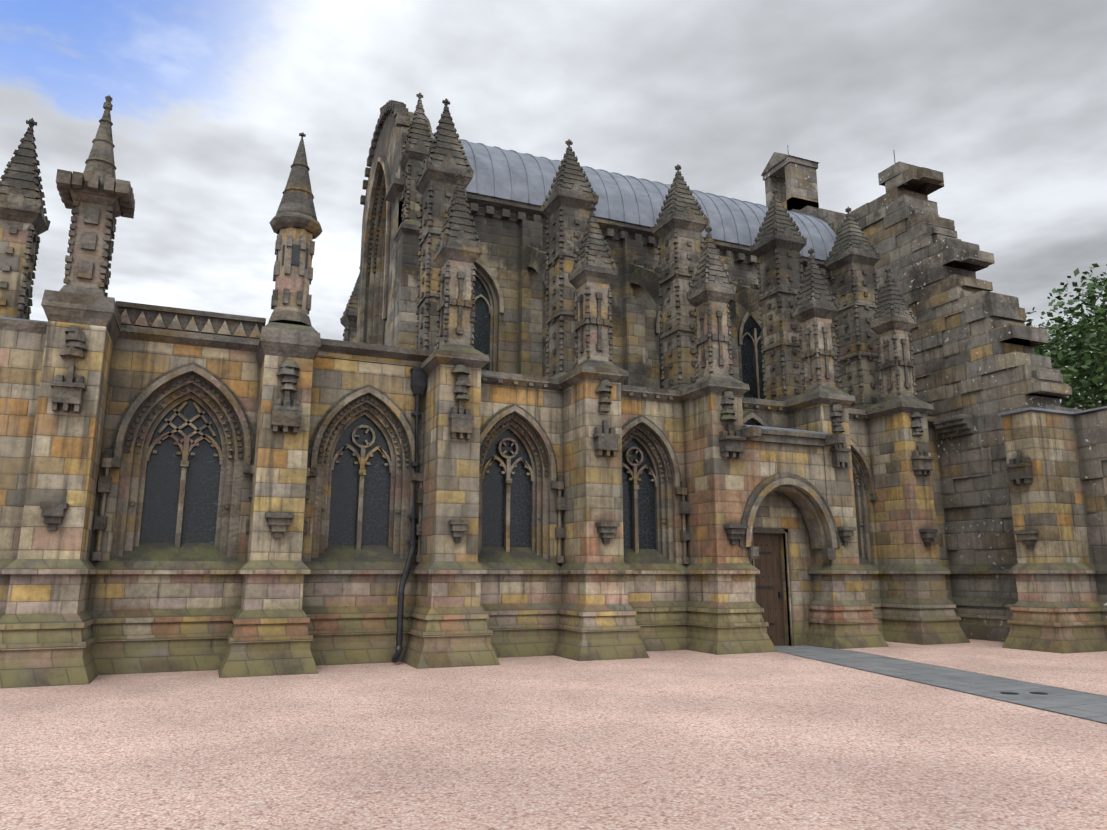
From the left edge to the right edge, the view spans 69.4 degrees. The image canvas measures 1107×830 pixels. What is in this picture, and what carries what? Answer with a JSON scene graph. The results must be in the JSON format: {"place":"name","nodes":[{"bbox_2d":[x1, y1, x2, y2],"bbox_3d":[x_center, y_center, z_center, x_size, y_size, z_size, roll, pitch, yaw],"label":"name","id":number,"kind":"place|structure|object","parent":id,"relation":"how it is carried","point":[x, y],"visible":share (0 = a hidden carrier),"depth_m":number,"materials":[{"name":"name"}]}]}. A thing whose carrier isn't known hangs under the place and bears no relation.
{"place":"outdoors","nodes":[
{"label":"outdoors","id":0,"kind":"place"},
{"bbox_2d":[0,111,882,407],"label":"chapel clerestory walls","id":1,"kind":"structure","parent":0,"point":[512,259],"depth_m":20.27,"materials":[{"name":"brown stone"}]},
{"bbox_2d":[0,321,1106,687],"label":"chapel walls","id":2,"kind":"structure","parent":0,"point":[72,611],"depth_m":15.12,"materials":[{"name":"beige stone"}]},
{"bbox_2d":[140,277,765,548],"bbox_3d":[-1.116,-1.548,20.903,16.070,10.866,6.660,5,-12,-23],"label":"window glass","id":3,"kind":"object","parent":2,"relation":"in","point":[161,500],"visible":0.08,"depth_m":15.50,"materials":[{"name":"black glass"}]},
{"bbox_2d":[66,157,914,645],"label":"stone carvings","id":4,"kind":"object","parent":2,"relation":"attached to","point":[130,495],"visible":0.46,"depth_m":15.63,"materials":[{"name":"brown stone"}]},
{"bbox_2d":[0,93,1038,645],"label":"stone trim","id":5,"kind":"structure","parent":2,"relation":"attached to","point":[282,333],"depth_m":16.75,"materials":[{"name":"brown stone"}]},
{"bbox_2d":[276,244,311,268],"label":"turret niches","id":6,"kind":"object","parent":5,"relation":"on","point":[295,254],"visible":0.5,"depth_m":14.35,"materials":[{"name":"stone"}]},
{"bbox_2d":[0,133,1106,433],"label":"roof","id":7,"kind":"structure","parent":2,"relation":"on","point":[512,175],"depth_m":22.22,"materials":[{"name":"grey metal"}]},
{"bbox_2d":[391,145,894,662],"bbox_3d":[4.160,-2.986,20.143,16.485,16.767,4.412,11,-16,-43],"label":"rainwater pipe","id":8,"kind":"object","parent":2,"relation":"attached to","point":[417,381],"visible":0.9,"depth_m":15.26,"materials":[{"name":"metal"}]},
{"bbox_2d":[753,533,785,645],"bbox_3d":[4.728,3.881,17.828,0.900,2.460,0.060,5,-12,-23],"label":"door","id":9,"kind":"structure","parent":2,"relation":"in","point":[767,565],"depth_m":17.85,"materials":[{"name":"brown wood"}]},
{"bbox_2d":[0,639,1106,829],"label":"gravel ground","id":10,"kind":"structure","parent":0,"point":[677,740],"depth_m":7.33,"materials":[{"name":"pink gravel"}]},
{"bbox_2d":[761,152,1106,641],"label":"ruined stone wall","id":11,"kind":"structure","parent":10,"relation":"on","point":[979,364],"depth_m":20.46,"materials":[{"name":"stone"}]},
{"bbox_2d":[1023,263,1106,409],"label":"tree","id":12,"kind":"object","parent":10,"relation":"on","point":[1086,368],"depth_m":24.13,"materials":[{"name":"green plant"}]},
{"bbox_2d":[0,0,1106,408],"label":"sky","id":13,"kind":"structure","parent":0,"point":[212,100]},
{"bbox_2d":[775,645,1106,723],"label":"paving path","id":14,"kind":"structure","parent":0,"point":[1083,705],"depth_m":11.72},
{"bbox_2d":[787,650,1103,722],"bbox_3d":[6.574,3.432,9.261,1.614,0.004,15.041,2,-11,-9],"label":"path edging and covers","id":15,"kind":"object","parent":14,"relation":"on","point":[1013,693],"visible":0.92,"depth_m":10.71,"materials":[{"name":"metal"}]}
]}

